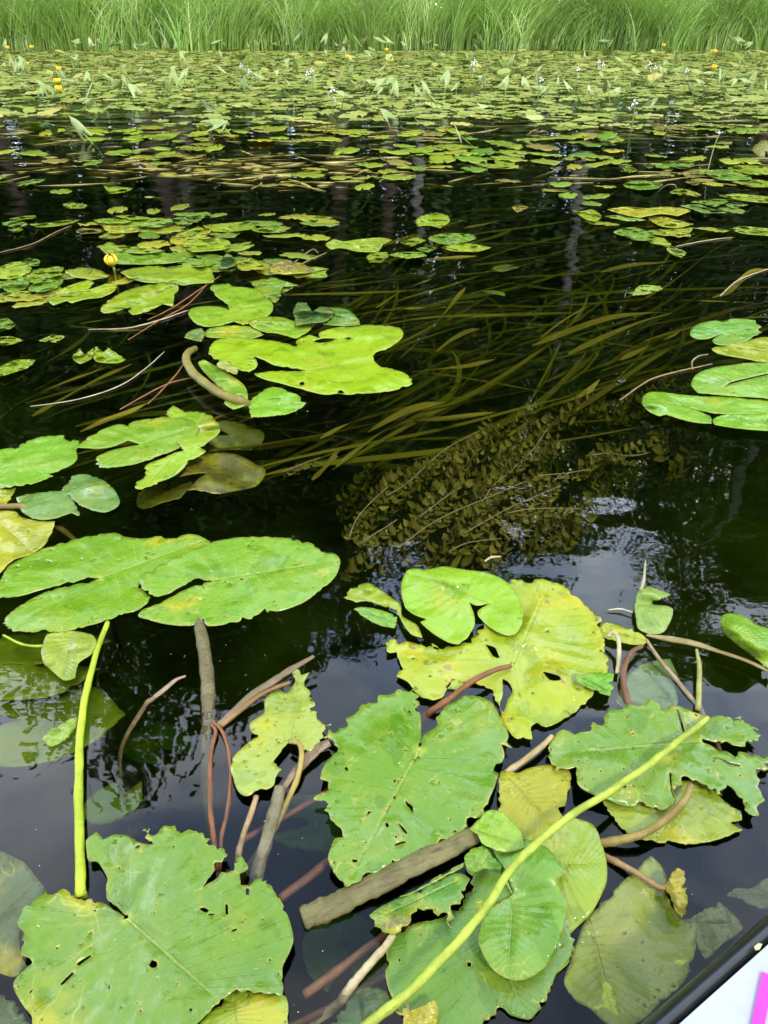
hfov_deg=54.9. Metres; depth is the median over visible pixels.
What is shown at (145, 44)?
arrowhead plant
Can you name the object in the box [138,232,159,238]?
lily pad
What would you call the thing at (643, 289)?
lily leaf
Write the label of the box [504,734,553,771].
lily stalk
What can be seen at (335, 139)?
lily pad
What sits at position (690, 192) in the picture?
lily pad
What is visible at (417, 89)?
arrowhead plant
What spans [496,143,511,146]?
lily pad
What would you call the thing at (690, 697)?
lily stalk
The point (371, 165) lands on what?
lily pad
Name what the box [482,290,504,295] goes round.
sunken leaf
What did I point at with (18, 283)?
lily leaf
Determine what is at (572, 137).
lily pad
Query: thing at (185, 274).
lily leaf
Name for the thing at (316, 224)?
lily pad
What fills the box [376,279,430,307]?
ribbon leaf
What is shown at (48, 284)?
lily leaf
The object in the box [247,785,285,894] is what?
stem stump
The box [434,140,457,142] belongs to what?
lily pad
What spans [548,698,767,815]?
lily leaf
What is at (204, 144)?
lily pad
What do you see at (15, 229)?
lily leaf
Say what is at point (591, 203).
lily pad
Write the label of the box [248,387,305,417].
lily leaf
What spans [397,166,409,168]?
lily pad
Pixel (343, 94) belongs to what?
arrowhead plant
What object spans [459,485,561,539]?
pondweed shoot
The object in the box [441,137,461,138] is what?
lily pad
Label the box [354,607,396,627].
lily leaf
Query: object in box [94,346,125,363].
lily leaf
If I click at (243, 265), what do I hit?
lily leaf
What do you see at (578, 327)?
ribbon leaf
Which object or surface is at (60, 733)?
lily leaf
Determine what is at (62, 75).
arrowhead plant
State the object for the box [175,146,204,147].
lily pad
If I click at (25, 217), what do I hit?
lily leaf
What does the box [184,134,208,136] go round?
lily pad
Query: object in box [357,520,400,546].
pondweed shoot
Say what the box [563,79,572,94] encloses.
arrowhead plant
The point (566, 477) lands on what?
pondweed shoot
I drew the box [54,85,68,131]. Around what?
lily flower
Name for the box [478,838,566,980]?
lily leaf
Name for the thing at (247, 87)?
arrowhead plant
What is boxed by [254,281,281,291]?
lily pad
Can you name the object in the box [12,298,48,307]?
lily pad
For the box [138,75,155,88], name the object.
arrowhead plant
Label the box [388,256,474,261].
ribbon leaf
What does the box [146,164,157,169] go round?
lily pad
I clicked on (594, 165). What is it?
lily pad
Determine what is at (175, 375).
root strand
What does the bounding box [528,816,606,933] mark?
lily leaf
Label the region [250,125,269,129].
lily pad
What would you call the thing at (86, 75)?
arrowhead plant
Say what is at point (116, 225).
lily pad
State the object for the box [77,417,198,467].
lily leaf
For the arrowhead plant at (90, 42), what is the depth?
17.63 m
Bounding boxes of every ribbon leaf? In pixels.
[0,368,102,417]
[32,364,130,416]
[70,326,138,330]
[80,402,148,431]
[213,407,244,419]
[311,449,340,479]
[320,413,383,438]
[336,403,439,466]
[368,402,442,431]
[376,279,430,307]
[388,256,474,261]
[400,287,465,357]
[405,307,442,309]
[409,412,496,420]
[412,412,493,418]
[415,359,494,371]
[436,328,478,351]
[457,315,512,321]
[464,213,525,227]
[507,379,599,435]
[532,312,658,345]
[540,299,608,337]
[568,313,669,354]
[600,254,701,271]
[619,332,678,359]
[683,300,750,302]
[712,268,764,297]
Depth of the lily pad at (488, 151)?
5.21 m
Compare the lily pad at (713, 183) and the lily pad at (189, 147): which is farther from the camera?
the lily pad at (189, 147)
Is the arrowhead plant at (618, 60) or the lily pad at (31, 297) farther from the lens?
the arrowhead plant at (618, 60)
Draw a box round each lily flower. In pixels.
[53,78,60,93]
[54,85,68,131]
[104,254,128,342]
[711,64,716,77]
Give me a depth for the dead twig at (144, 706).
1.11 m
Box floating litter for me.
[0,81,767,197]
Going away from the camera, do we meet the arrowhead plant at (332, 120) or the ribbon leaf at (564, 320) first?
the ribbon leaf at (564, 320)
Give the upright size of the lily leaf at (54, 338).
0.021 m
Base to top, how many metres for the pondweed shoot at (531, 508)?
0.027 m
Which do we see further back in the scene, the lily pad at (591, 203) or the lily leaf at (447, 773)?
the lily pad at (591, 203)
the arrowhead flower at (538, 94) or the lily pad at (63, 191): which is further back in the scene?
the arrowhead flower at (538, 94)
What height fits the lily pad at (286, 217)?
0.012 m
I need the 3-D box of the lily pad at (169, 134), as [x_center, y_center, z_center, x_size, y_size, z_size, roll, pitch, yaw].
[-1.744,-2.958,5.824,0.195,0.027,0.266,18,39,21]
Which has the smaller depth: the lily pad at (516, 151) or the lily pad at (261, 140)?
the lily pad at (516, 151)
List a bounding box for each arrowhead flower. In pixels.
[327,86,335,149]
[534,77,542,133]
[623,97,637,171]
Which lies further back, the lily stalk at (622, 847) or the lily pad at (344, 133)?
the lily pad at (344, 133)
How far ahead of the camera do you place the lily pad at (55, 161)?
4.90 m
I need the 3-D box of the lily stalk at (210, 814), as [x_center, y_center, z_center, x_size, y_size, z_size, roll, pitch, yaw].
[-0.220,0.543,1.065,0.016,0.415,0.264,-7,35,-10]
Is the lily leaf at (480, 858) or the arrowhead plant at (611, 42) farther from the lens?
the arrowhead plant at (611, 42)
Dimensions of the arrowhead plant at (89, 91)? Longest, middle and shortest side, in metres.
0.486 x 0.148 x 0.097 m
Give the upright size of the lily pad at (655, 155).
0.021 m
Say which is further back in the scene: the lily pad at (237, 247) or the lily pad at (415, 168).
the lily pad at (415, 168)
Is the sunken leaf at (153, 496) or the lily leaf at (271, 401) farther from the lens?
the lily leaf at (271, 401)
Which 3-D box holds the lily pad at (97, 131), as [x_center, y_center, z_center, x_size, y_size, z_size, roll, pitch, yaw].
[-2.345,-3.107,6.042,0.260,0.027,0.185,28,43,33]
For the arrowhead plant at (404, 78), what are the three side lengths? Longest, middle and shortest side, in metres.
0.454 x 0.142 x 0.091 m
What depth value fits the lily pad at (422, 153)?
5.19 m
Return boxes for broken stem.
[299,827,480,929]
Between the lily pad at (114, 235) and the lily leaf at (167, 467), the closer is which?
the lily leaf at (167, 467)
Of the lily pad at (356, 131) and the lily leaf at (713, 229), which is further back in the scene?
the lily pad at (356, 131)
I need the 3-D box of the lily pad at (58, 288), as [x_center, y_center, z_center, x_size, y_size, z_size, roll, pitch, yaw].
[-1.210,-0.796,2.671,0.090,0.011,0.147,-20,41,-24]
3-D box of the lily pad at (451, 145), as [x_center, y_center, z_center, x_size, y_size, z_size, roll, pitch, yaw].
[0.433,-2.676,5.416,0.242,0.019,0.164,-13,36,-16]
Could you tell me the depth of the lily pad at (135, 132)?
5.96 m
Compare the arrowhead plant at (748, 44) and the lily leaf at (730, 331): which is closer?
the lily leaf at (730, 331)
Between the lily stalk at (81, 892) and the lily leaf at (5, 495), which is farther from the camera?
the lily leaf at (5, 495)
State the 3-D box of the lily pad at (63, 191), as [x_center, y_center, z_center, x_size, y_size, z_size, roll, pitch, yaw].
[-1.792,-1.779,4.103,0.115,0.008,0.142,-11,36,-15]
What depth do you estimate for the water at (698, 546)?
2.36 m
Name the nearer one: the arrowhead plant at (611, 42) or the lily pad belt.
the lily pad belt
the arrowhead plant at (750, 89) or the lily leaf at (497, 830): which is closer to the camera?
the lily leaf at (497, 830)
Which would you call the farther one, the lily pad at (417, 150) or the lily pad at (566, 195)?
the lily pad at (417, 150)
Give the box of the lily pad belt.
[0,47,767,127]
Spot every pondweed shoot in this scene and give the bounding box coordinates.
[282,457,322,476]
[344,485,389,540]
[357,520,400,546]
[385,431,478,503]
[394,481,528,549]
[418,490,454,525]
[448,538,500,555]
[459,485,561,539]
[469,474,506,526]
[506,427,550,476]
[506,505,582,520]
[533,469,588,482]
[586,452,647,466]
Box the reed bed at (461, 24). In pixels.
[0,0,767,50]
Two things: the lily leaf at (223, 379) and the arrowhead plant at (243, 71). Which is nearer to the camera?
the lily leaf at (223, 379)
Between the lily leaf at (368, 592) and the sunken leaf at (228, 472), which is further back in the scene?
the sunken leaf at (228, 472)
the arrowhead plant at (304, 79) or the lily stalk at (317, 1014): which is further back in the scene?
the arrowhead plant at (304, 79)
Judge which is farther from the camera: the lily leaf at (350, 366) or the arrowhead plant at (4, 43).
the arrowhead plant at (4, 43)
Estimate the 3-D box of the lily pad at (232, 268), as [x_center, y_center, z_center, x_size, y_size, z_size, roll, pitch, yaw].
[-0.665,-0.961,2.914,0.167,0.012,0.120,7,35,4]
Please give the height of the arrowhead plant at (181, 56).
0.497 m
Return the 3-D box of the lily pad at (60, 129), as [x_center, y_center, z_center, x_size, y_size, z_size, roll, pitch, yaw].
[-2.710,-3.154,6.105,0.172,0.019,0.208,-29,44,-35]
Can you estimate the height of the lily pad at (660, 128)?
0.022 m
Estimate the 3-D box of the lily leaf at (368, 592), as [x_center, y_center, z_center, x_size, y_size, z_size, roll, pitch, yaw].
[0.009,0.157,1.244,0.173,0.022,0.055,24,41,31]
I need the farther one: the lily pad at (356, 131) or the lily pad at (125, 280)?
the lily pad at (356, 131)
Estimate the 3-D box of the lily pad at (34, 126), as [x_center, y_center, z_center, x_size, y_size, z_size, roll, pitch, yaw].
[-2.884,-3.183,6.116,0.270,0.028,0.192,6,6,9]
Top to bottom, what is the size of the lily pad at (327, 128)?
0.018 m
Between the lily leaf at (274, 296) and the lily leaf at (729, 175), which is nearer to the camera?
the lily leaf at (274, 296)
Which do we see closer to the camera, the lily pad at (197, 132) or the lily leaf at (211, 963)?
the lily leaf at (211, 963)
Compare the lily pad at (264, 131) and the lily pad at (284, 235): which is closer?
the lily pad at (284, 235)
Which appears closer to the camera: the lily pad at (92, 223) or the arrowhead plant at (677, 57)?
the lily pad at (92, 223)
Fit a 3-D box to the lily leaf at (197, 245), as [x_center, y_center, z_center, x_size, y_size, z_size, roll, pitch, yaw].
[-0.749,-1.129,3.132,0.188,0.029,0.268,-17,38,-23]
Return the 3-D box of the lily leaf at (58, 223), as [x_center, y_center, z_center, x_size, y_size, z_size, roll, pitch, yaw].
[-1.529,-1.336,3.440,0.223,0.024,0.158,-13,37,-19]
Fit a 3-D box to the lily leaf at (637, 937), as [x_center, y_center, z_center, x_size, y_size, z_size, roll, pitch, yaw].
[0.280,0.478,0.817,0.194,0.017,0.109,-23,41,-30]
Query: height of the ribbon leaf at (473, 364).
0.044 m
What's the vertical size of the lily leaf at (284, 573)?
0.450 m
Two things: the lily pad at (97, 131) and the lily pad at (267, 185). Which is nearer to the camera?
the lily pad at (267, 185)
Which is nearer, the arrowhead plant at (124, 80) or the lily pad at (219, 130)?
the lily pad at (219, 130)
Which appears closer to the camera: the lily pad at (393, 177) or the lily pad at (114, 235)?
the lily pad at (114, 235)
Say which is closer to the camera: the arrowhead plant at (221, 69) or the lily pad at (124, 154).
the lily pad at (124, 154)
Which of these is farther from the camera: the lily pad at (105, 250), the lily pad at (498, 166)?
the lily pad at (498, 166)
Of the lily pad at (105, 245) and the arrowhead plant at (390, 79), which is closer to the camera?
the lily pad at (105, 245)
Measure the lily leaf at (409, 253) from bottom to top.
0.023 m
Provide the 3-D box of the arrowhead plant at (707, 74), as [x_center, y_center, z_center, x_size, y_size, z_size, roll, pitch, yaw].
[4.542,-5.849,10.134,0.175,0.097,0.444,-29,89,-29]
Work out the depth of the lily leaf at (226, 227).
3.42 m
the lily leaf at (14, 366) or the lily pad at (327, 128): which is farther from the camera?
the lily pad at (327, 128)
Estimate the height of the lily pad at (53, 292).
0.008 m
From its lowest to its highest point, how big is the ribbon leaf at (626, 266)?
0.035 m
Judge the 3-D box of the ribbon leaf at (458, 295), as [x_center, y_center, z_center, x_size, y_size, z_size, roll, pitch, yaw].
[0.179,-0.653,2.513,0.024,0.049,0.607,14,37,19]
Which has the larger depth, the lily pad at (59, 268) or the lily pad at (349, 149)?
the lily pad at (349, 149)
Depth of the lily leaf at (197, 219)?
3.57 m
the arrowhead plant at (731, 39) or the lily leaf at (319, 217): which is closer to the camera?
the lily leaf at (319, 217)
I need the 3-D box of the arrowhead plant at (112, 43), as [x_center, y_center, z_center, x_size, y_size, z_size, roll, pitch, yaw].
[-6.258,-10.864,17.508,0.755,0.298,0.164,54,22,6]
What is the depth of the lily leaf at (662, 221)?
3.51 m
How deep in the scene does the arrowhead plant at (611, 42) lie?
17.96 m
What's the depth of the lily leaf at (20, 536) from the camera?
1.44 m
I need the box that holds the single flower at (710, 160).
[701,131,722,199]
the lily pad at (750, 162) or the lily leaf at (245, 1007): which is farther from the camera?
the lily pad at (750, 162)
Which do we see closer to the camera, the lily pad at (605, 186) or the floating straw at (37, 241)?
the floating straw at (37, 241)
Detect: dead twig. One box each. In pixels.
[118,675,185,838]
[217,655,313,724]
[220,681,289,727]
[646,634,767,671]
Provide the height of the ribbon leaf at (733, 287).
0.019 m
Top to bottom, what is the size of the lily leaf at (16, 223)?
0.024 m
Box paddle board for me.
[641,914,767,1023]
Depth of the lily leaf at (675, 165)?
4.73 m
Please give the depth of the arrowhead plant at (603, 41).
17.65 m
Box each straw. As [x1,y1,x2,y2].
[0,225,71,252]
[88,310,187,329]
[303,252,326,263]
[484,556,500,561]
[608,608,632,612]
[620,363,711,399]
[676,237,731,246]
[691,354,707,369]
[720,269,767,295]
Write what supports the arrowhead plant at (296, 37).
on the water at (698, 546)
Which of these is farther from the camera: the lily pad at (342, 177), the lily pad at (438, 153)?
the lily pad at (438, 153)
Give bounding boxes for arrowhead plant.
[3,38,6,50]
[9,56,13,67]
[14,60,25,78]
[17,59,22,74]
[20,83,34,91]
[21,58,29,73]
[33,77,55,123]
[37,87,43,96]
[40,95,63,106]
[40,122,58,175]
[59,69,65,88]
[64,79,80,88]
[67,55,79,72]
[68,115,113,167]
[70,98,92,122]
[84,71,91,89]
[86,81,110,129]
[88,37,92,49]
[109,39,118,50]
[112,80,122,119]
[122,75,127,89]
[128,83,158,118]
[138,42,149,50]
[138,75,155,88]
[161,76,169,96]
[168,66,176,87]
[176,75,182,89]
[179,67,188,84]
[180,51,185,65]
[189,75,200,91]
[202,100,220,111]
[203,119,227,177]
[210,40,222,50]
[215,65,226,77]
[219,119,243,150]
[237,68,250,85]
[237,75,248,101]
[237,79,255,125]
[251,72,265,85]
[282,58,289,68]
[283,90,297,134]
[292,60,298,92]
[293,32,300,47]
[299,76,311,83]
[315,113,338,161]
[321,33,327,51]
[335,90,352,128]
[336,68,343,90]
[347,63,352,77]
[350,79,363,87]
[353,35,362,50]
[361,99,371,107]
[364,50,374,58]
[371,78,384,94]
[373,37,386,46]
[373,87,383,94]
[378,65,386,76]
[379,108,399,156]
[382,35,393,50]
[385,76,393,90]
[390,79,398,100]
[401,71,408,107]
[404,112,440,139]
[413,84,422,105]
[421,79,430,120]
[422,89,437,139]
[437,70,450,130]
[450,82,458,114]
[453,122,486,156]
[461,103,488,118]
[472,39,478,49]
[478,73,485,87]
[488,67,496,81]
[499,75,508,119]
[507,54,514,69]
[521,76,529,123]
[524,42,528,57]
[531,85,549,93]
[535,70,541,80]
[539,84,555,117]
[556,64,565,81]
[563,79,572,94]
[593,90,602,101]
[597,39,609,48]
[599,71,604,86]
[601,80,613,131]
[608,34,616,47]
[610,87,620,101]
[614,56,623,66]
[625,98,657,123]
[646,76,662,112]
[659,65,667,78]
[663,60,669,70]
[672,66,682,81]
[675,53,681,63]
[688,85,696,99]
[694,78,704,88]
[703,71,714,82]
[715,69,729,83]
[716,67,721,89]
[719,86,730,94]
[726,34,735,48]
[727,96,737,102]
[729,79,737,85]
[733,37,745,44]
[735,72,759,84]
[738,78,752,92]
[741,42,752,50]
[746,70,757,85]
[747,83,753,95]
[761,79,766,92]
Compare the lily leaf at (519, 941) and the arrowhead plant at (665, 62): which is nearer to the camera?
the lily leaf at (519, 941)
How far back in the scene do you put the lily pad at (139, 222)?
3.51 m
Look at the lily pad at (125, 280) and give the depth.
2.77 m
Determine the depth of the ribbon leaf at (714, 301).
2.61 m
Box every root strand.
[120,377,190,409]
[128,283,207,339]
[148,276,219,319]
[148,345,195,403]
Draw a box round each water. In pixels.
[0,42,767,1023]
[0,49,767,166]
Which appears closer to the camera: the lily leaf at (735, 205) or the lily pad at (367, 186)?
the lily leaf at (735, 205)
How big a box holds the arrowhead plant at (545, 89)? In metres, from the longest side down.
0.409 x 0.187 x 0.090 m
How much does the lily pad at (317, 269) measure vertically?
0.013 m
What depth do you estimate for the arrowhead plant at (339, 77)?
8.94 m
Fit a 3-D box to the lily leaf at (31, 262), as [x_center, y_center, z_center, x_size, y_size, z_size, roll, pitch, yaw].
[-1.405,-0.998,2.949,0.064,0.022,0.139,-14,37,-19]
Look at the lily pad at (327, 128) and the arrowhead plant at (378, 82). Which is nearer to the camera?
the lily pad at (327, 128)
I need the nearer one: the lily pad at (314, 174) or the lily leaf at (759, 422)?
the lily leaf at (759, 422)
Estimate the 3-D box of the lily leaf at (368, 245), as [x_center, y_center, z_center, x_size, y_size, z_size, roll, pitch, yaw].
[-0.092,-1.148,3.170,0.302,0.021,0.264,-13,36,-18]
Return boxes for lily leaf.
[0,261,31,278]
[0,291,30,302]
[0,318,14,331]
[0,336,22,344]
[0,359,34,375]
[0,435,79,488]
[0,488,15,503]
[0,503,125,660]
[0,533,210,632]
[0,851,44,976]
[0,995,29,1023]
[2,220,27,226]
[2,276,28,291]
[2,631,96,680]
[7,227,23,231]
[10,215,35,219]
[13,825,292,1023]
[16,179,45,186]
[16,474,119,519]
[23,258,39,265]
[24,268,62,282]
[28,277,62,291]
[30,220,78,226]
[39,335,63,342]
[41,716,77,745]
[46,280,116,305]
[63,203,86,207]
[72,348,93,363]
[76,228,101,233]
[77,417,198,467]
[94,218,132,223]
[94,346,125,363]
[99,246,163,253]
[100,283,178,314]
[103,225,141,233]
[104,186,131,193]
[109,250,186,264]
[116,215,148,219]
[121,264,213,285]
[135,406,219,489]
[137,219,172,226]
[138,536,339,914]
[172,216,193,225]
[172,227,210,238]
[174,257,215,266]
[182,237,230,251]
[185,328,204,341]
[188,287,272,326]
[189,216,204,222]
[198,360,247,409]
[199,990,287,1023]
[203,221,255,231]
[204,325,263,338]
[208,325,411,394]
[217,254,235,268]
[217,360,237,373]
[230,669,330,930]
[236,259,264,270]
[248,317,313,338]
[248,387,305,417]
[251,227,285,232]
[259,278,298,302]
[269,260,316,274]
[293,303,333,325]
[308,215,331,219]
[310,873,469,1023]
[314,686,510,886]
[324,307,359,325]
[325,237,390,251]
[331,987,391,1023]
[344,583,421,637]
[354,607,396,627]
[367,252,388,261]
[385,579,608,739]
[385,847,574,1023]
[390,252,424,258]
[391,252,426,258]
[396,999,437,1023]
[400,862,464,896]
[401,237,424,245]
[401,566,522,643]
[416,213,449,227]
[417,245,435,252]
[428,233,475,244]
[441,243,490,251]
[464,845,501,872]
[470,810,524,852]
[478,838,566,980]
[498,764,570,840]
[512,205,527,211]
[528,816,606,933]
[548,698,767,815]
[564,856,696,1023]
[572,209,601,221]
[574,672,613,695]
[600,622,646,644]
[600,780,741,847]
[605,215,643,221]
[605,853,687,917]
[607,207,690,217]
[614,227,654,240]
[616,659,678,709]
[621,166,636,172]
[623,180,662,189]
[626,285,662,295]
[634,560,672,633]
[642,392,767,423]
[643,163,655,167]
[648,216,691,227]
[655,161,694,168]
[663,227,692,234]
[666,246,685,256]
[670,188,687,194]
[680,204,735,212]
[685,902,742,958]
[686,179,700,185]
[690,318,761,345]
[691,363,767,398]
[696,227,728,232]
[698,199,731,206]
[705,169,751,180]
[712,337,767,361]
[712,413,767,430]
[719,194,767,202]
[720,613,767,667]
[725,878,767,909]
[726,202,747,207]
[728,165,767,174]
[730,226,767,235]
[732,179,767,186]
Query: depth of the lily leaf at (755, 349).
2.21 m
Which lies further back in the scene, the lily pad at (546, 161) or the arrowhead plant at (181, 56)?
the arrowhead plant at (181, 56)
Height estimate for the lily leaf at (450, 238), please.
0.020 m
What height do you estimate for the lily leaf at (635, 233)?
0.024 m
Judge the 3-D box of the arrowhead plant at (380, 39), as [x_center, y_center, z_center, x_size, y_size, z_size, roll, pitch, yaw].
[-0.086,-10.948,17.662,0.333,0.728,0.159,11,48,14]
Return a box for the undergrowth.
[23,0,756,13]
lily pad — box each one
[0,149,15,154]
[1,292,42,301]
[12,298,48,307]
[16,150,41,156]
[16,151,47,155]
[19,122,48,131]
[24,266,63,275]
[36,286,61,299]
[39,131,51,135]
[41,158,68,163]
[45,128,65,131]
[48,288,62,297]
[50,189,71,193]
[59,268,91,279]
[59,291,82,295]
[65,267,109,280]
[78,222,107,225]
[81,137,106,141]
[83,160,102,165]
[87,128,109,135]
[97,242,127,251]
[99,230,128,238]
[100,224,137,226]
[103,247,124,255]
[105,149,132,155]
[107,206,127,213]
[111,129,140,131]
[111,277,133,283]
[114,152,131,155]
[118,223,139,228]
[119,151,139,153]
[122,131,143,134]
[122,134,150,139]
[128,139,143,142]
[128,220,145,225]
[129,155,151,158]
[133,218,163,221]
[134,227,149,231]
[137,240,170,248]
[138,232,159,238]
[141,125,164,129]
[145,156,163,160]
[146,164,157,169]
[147,208,159,213]
[148,132,177,140]
[149,162,170,164]
[149,225,184,233]
[151,146,170,150]
[152,136,171,139]
[152,154,184,157]
[155,151,175,156]
[160,172,176,174]
[170,203,189,210]
[170,235,193,244]
[170,244,211,254]
[172,249,196,257]
[173,212,206,216]
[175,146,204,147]
[176,230,197,236]
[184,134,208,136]
[185,147,205,150]
[185,212,210,216]
[189,130,208,134]
[191,142,215,145]
[193,137,212,139]
[193,168,205,171]
[196,253,222,259]
[197,266,235,271]
[199,125,219,135]
[203,258,219,269]
[205,144,224,151]
[210,213,226,217]
[210,283,233,291]
[212,256,240,260]
[214,231,241,238]
[215,129,230,132]
[218,242,253,252]
[233,130,249,133]
[237,220,255,226]
[238,251,261,254]
[246,258,264,263]
[248,139,273,141]
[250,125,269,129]
[251,277,292,292]
[253,130,271,132]
[253,221,283,226]
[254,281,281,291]
[256,262,271,275]
[258,213,274,215]
[260,184,280,186]
[262,126,283,131]
[262,258,290,263]
[263,233,305,237]
[270,136,288,139]
[271,226,290,229]
[273,126,288,131]
[278,183,295,186]
[280,214,311,218]
[280,252,319,259]
[287,266,328,277]
[290,215,318,220]
[291,171,325,177]
[294,138,321,142]
[296,133,312,136]
[299,221,338,226]
[301,167,327,170]
[301,234,329,240]
[304,128,322,130]
[304,272,327,277]
[308,218,339,223]
[312,136,341,141]
[316,127,337,128]
[321,129,345,130]
[329,131,353,134]
[330,175,351,179]
[333,147,359,155]
[344,129,374,134]
[347,175,377,179]
[354,183,374,190]
[355,162,382,167]
[360,156,386,161]
[374,135,388,138]
[377,169,397,173]
[380,148,409,154]
[380,175,408,179]
[386,159,411,165]
[392,144,415,147]
[395,174,415,180]
[397,134,411,136]
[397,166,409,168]
[400,147,428,152]
[401,131,425,135]
[406,148,433,155]
[410,166,425,170]
[422,131,445,135]
[424,152,445,154]
[429,146,461,150]
[429,154,455,163]
[429,165,451,167]
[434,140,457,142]
[437,143,458,147]
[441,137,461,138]
[444,150,466,153]
[445,128,466,134]
[453,152,478,155]
[453,156,486,163]
[461,146,477,148]
[461,166,487,172]
[471,147,495,156]
[479,163,494,166]
[484,164,511,168]
[488,163,518,168]
[490,140,511,144]
[491,155,528,161]
[495,159,515,164]
[495,179,520,182]
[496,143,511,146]
[496,149,524,156]
[505,149,526,154]
[506,143,523,149]
[516,138,541,140]
[526,143,559,150]
[526,152,562,156]
[530,158,559,165]
[539,188,571,191]
[549,136,571,139]
[550,181,571,186]
[551,126,572,131]
[555,135,578,139]
[558,192,577,198]
[562,125,587,128]
[567,164,581,170]
[568,152,594,157]
[573,132,596,139]
[580,142,600,146]
[581,133,603,138]
[582,161,609,167]
[582,193,609,199]
[582,201,601,205]
[584,221,619,225]
[587,154,613,158]
[593,185,615,187]
[596,131,616,140]
[602,136,624,142]
[603,149,623,152]
[604,158,631,163]
[643,130,667,133]
[645,154,666,157]
[647,235,670,246]
[648,229,690,237]
[652,124,675,130]
[658,172,674,176]
[665,127,684,129]
[674,124,694,128]
[679,155,706,161]
[679,189,699,196]
[683,169,707,172]
[683,174,710,177]
[691,171,716,173]
[694,178,715,181]
[702,182,722,185]
[706,145,728,148]
[717,141,731,144]
[719,158,744,163]
[719,207,744,213]
[725,127,753,131]
[736,130,759,133]
[736,158,759,161]
[741,159,761,164]
[752,140,767,157]
[754,127,767,130]
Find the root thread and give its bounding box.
[30,352,163,406]
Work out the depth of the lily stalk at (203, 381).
2.00 m
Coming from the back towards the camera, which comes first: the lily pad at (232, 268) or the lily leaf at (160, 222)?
the lily leaf at (160, 222)
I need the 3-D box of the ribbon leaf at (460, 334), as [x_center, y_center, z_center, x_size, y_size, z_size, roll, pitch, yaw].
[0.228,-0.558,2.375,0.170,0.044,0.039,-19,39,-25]
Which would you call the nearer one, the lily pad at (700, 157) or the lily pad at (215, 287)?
the lily pad at (215, 287)
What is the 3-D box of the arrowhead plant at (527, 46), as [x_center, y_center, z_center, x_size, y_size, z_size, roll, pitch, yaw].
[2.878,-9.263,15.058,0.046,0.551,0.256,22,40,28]
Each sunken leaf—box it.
[0,629,110,699]
[0,685,124,766]
[83,781,142,824]
[121,721,190,763]
[136,479,191,509]
[174,452,265,493]
[207,420,263,450]
[274,794,342,852]
[302,913,388,992]
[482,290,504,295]
[493,264,518,271]
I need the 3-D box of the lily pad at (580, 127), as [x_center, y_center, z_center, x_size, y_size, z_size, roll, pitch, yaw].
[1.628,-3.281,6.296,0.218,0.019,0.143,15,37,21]
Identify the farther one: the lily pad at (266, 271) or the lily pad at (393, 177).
the lily pad at (393, 177)
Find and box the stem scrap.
[282,739,330,788]
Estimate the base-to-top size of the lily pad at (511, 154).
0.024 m
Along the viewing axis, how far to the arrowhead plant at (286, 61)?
11.99 m
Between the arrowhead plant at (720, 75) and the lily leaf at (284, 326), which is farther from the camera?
the arrowhead plant at (720, 75)
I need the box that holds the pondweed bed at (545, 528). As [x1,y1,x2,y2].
[336,368,734,588]
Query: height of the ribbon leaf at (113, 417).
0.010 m
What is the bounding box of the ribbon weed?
[0,161,767,510]
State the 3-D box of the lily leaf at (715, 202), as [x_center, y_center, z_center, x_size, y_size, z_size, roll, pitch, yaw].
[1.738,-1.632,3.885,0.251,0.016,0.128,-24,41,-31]
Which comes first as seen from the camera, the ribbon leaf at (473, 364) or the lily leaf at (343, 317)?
the ribbon leaf at (473, 364)
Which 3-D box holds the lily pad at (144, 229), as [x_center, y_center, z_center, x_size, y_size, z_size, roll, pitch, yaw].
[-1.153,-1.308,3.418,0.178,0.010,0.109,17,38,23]
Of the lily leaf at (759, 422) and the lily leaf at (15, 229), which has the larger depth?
the lily leaf at (15, 229)
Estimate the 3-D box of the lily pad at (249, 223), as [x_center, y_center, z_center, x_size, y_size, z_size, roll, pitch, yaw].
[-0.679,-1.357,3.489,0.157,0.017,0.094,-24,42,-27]
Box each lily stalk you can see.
[71,621,109,965]
[182,346,275,519]
[207,723,226,913]
[212,720,232,869]
[232,795,258,930]
[245,787,394,899]
[278,857,382,932]
[288,971,385,1023]
[302,923,414,998]
[360,715,709,1023]
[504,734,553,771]
[604,644,642,900]
[607,630,620,674]
[645,639,723,896]
[695,649,701,711]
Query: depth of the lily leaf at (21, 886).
0.86 m
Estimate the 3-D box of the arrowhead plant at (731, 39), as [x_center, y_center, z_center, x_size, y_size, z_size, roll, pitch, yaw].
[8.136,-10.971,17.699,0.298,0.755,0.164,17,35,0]

